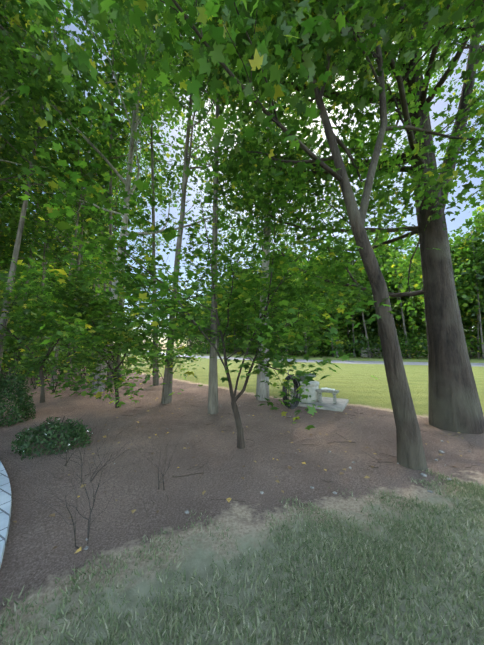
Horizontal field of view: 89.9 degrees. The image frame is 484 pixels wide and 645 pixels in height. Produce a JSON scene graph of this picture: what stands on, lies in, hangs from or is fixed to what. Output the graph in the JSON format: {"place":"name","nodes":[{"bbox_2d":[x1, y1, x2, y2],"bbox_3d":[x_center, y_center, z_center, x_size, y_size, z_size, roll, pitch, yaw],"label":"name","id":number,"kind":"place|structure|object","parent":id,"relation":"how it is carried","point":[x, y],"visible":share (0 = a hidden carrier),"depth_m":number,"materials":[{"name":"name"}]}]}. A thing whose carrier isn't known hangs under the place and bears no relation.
{"place":"outdoors","nodes":[
{"label":"outdoors","id":0,"kind":"place"},
{"bbox_2d":[0,461,11,567],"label":"concrete path","id":1,"kind":"structure","parent":0,"point":[5,501],"depth_m":2.48,"materials":[{"name":"grey concrete"}]},
{"bbox_2d":[0,349,483,644],"bbox_3d":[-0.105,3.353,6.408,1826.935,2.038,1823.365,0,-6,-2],"label":"ground","id":2,"kind":"structure","parent":0,"point":[35,536],"depth_m":2.71,"materials":[{"name":"brown soil"}]},
{"bbox_2d":[0,369,35,426],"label":"shrub","id":3,"kind":"object","parent":2,"relation":"on","point":[18,401],"visible":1,"depth_m":5.56,"materials":[{"name":"green plant"}]},
{"bbox_2d":[0,306,65,400],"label":"brush","id":4,"kind":"object","parent":2,"relation":"on","point":[18,354],"visible":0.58,"depth_m":8.24,"materials":[{"name":"green plant"}]},
{"bbox_2d":[10,415,92,460],"bbox_3d":[-3.233,1.879,4.164,1.060,0.539,1.040,5,-8,-42],"label":"shrub","id":5,"kind":"object","parent":2,"relation":"on","point":[70,429],"visible":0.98,"depth_m":4.00,"materials":[{"name":"green plant"}]},
{"bbox_2d":[0,0,112,192],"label":"tree","id":6,"kind":"object","parent":2,"relation":"on","point":[6,102],"visible":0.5,"depth_m":8.61,"materials":[{"name":"green plant"}]},
{"bbox_2d":[0,0,114,145],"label":"tree","id":7,"kind":"object","parent":2,"relation":"on","point":[13,18],"visible":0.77,"depth_m":7.06,"materials":[{"name":"green plant"}]},
{"bbox_2d":[0,265,121,402],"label":"tree","id":8,"kind":"object","parent":2,"relation":"on","point":[38,313],"visible":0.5,"depth_m":7.17,"materials":[{"name":"green plant"}]},
{"bbox_2d":[0,181,125,363],"bbox_3d":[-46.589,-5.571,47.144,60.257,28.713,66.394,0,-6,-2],"label":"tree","id":9,"kind":"object","parent":2,"relation":"on","point":[107,289],"depth_m":33.93,"materials":[{"name":"green plant"}]},
{"bbox_2d":[26,421,99,465],"bbox_3d":[-2.518,1.682,3.395,1.039,0.763,1.032,0,-6,-2],"label":"dead shrub","id":10,"kind":"object","parent":2,"relation":"on","point":[64,448],"visible":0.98,"depth_m":3.41,"materials":[{"name":"brown plant"}]},
{"bbox_2d":[19,407,134,482],"bbox_3d":[-1.912,1.554,3.080,1.528,0.952,0.756,3,-7,-29],"label":"dead shrub","id":11,"kind":"object","parent":2,"relation":"on","point":[81,465],"visible":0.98,"depth_m":3.05,"materials":[{"name":"brown plant"}]},
{"bbox_2d":[19,449,142,548],"bbox_3d":[-1.439,1.560,2.312,0.738,0.780,1.041,-4,-7,35],"label":"dead shrub","id":12,"kind":"object","parent":2,"relation":"on","point":[88,529],"visible":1,"depth_m":2.15,"materials":[{"name":"brown plant"}]},
{"bbox_2d":[0,319,200,391],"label":"brush","id":13,"kind":"object","parent":2,"relation":"on","point":[63,359],"visible":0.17,"depth_m":12.19,"materials":[{"name":"green plant"}]},
{"bbox_2d":[0,245,205,407],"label":"tree","id":14,"kind":"object","parent":2,"relation":"on","point":[87,331],"visible":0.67,"depth_m":5.96,"materials":[{"name":"green plant"}]},
{"bbox_2d":[0,178,222,387],"bbox_3d":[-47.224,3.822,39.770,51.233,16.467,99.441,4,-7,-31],"label":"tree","id":15,"kind":"object","parent":2,"relation":"on","point":[64,225],"visible":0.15,"depth_m":13.17,"materials":[{"name":"green plant"}]},
{"bbox_2d":[0,0,225,387],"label":"tree","id":16,"kind":"object","parent":2,"relation":"on","point":[14,220],"visible":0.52,"depth_m":13.14,"materials":[{"name":"green plant"}]},
{"bbox_2d":[0,0,254,392],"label":"tree","id":17,"kind":"object","parent":2,"relation":"on","point":[131,147],"visible":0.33,"depth_m":10.78,"materials":[{"name":"green plant"}]},
{"bbox_2d":[135,431,178,489],"bbox_3d":[-1.024,1.874,2.905,0.744,1.144,1.174,3,-7,-27],"label":"dead shrub","id":18,"kind":"object","parent":2,"relation":"on","point":[158,474],"visible":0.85,"depth_m":2.87,"materials":[{"name":"brown plant"}]},
{"bbox_2d":[5,148,396,448],"bbox_3d":[-0.174,-0.306,4.234,5.370,5.035,4.273,-1,-6,5],"label":"maple tree","id":19,"kind":"object","parent":2,"relation":"on","point":[264,332],"visible":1,"depth_m":3.86,"materials":[{"name":"green plant"}]},
{"bbox_2d":[120,0,285,403],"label":"tree","id":20,"kind":"object","parent":2,"relation":"on","point":[167,388],"visible":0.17,"depth_m":8.09,"materials":[{"name":"green plant"}]},
{"bbox_2d":[93,0,327,413],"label":"tree","id":21,"kind":"object","parent":2,"relation":"on","point":[213,393],"visible":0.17,"depth_m":7.14,"materials":[{"name":"green plant"}]},
{"bbox_2d":[13,397,461,553],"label":"fallen leaves","id":22,"kind":"object","parent":2,"relation":"on","point":[134,510],"visible":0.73,"depth_m":3.41,"materials":[{"name":"yellow plant"}]},
{"bbox_2d":[0,468,483,644],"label":"turf blades","id":23,"kind":"object","parent":2,"relation":"on","point":[369,608],"visible":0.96,"depth_m":1.69,"materials":[{"name":"green plant"}]},
{"bbox_2d":[15,0,483,470],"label":"tree","id":24,"kind":"object","parent":2,"relation":"on","point":[208,14],"visible":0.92,"depth_m":3.47,"materials":[{"name":"green plant"}]},
{"bbox_2d":[41,397,479,524],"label":"twigs","id":25,"kind":"object","parent":2,"relation":"on","point":[252,440],"visible":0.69,"depth_m":3.50,"materials":[{"name":"brown wood"}]},
{"bbox_2d":[84,405,470,549],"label":"stones","id":26,"kind":"object","parent":2,"relation":"on","point":[262,492],"visible":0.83,"depth_m":3.08,"materials":[{"name":"grey stone"}]},
{"bbox_2d":[190,65,365,317],"bbox_3d":[1.963,-7.018,14.452,9.820,20.628,12.231,0,-6,-2],"label":"tree","id":27,"kind":"object","parent":2,"relation":"on","point":[326,104],"visible":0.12,"depth_m":13.95,"materials":[{"name":"green plant"}]},
{"bbox_2d":[205,238,361,343],"bbox_3d":[1.414,-0.461,10.480,6.298,6.648,5.722,1,-6,-14],"label":"tree","id":28,"kind":"object","parent":2,"relation":"on","point":[328,301],"visible":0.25,"depth_m":9.49,"materials":[{"name":"green plant"}]},
{"bbox_2d":[282,370,300,408],"bbox_3d":[1.335,1.876,6.565,0.606,1.172,0.219,5,-8,-38],"label":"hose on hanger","id":29,"kind":"object","parent":2,"relation":"on","point":[296,386],"visible":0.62,"depth_m":6.58,"materials":[{"name":"black rubber"}]},
{"bbox_2d":[290,373,318,402],"bbox_3d":[1.888,1.983,7.429,0.950,0.780,0.820,0,-6,-2],"label":"headstone","id":30,"kind":"object","parent":2,"relation":"on","point":[312,387],"visible":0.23,"depth_m":7.10,"materials":[{"name":"grey stone"}]},
{"bbox_2d":[151,0,483,433],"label":"tree","id":31,"kind":"object","parent":2,"relation":"on","point":[454,404],"visible":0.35,"depth_m":5.37,"materials":[{"name":"green plant"}]},
{"bbox_2d":[298,397,348,411],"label":"stone slab","id":32,"kind":"structure","parent":2,"relation":"on","point":[328,404],"depth_m":6.85,"materials":[{"name":"grey stone"}]},
{"bbox_2d":[315,388,338,404],"bbox_3d":[2.480,2.118,7.046,0.620,0.432,0.240,-3,-7,28],"label":"garden bench","id":33,"kind":"object","parent":32,"relation":"on","point":[334,392],"visible":1,"depth_m":6.98,"materials":[{"name":"stone"}]},
{"bbox_2d":[174,202,483,358],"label":"woods","id":34,"kind":"object","parent":2,"relation":"on","point":[469,284],"visible":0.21,"depth_m":41.01,"materials":[{"name":"green plant"}]},
{"bbox_2d":[175,322,483,359],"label":"brush","id":35,"kind":"object","parent":2,"relation":"on","point":[418,344],"visible":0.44,"depth_m":41.10,"materials":[{"name":"green plant"}]},
{"bbox_2d":[179,306,483,356],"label":"brush","id":36,"kind":"object","parent":2,"relation":"on","point":[400,327],"visible":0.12,"depth_m":50.64,"materials":[{"name":"green plant"}]},
{"bbox_2d":[256,0,481,400],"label":"tree","id":37,"kind":"object","parent":2,"relation":"on","point":[262,390],"depth_m":7.82,"materials":[{"name":"green plant"}]},
{"bbox_2d":[361,347,427,356],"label":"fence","id":38,"kind":"object","parent":2,"relation":"on","point":[365,355],"visible":0.17,"depth_m":44.82,"materials":[{"name":"brown wood"}]},
{"bbox_2d":[419,5,483,169],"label":"tree","id":39,"kind":"object","parent":2,"relation":"on","point":[439,72],"visible":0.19,"depth_m":10.66,"materials":[{"name":"green plant"}]},
{"bbox_2d":[0,0,483,348],"label":"sky","id":40,"kind":"structure","parent":0,"point":[439,106],"materials":[{"name":"white"}]},
{"bbox_2d":[161,352,483,366],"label":"road","id":41,"kind":"structure","parent":0,"point":[374,362],"depth_m":29.64,"materials":[{"name":"grey asphalt"}]}
]}

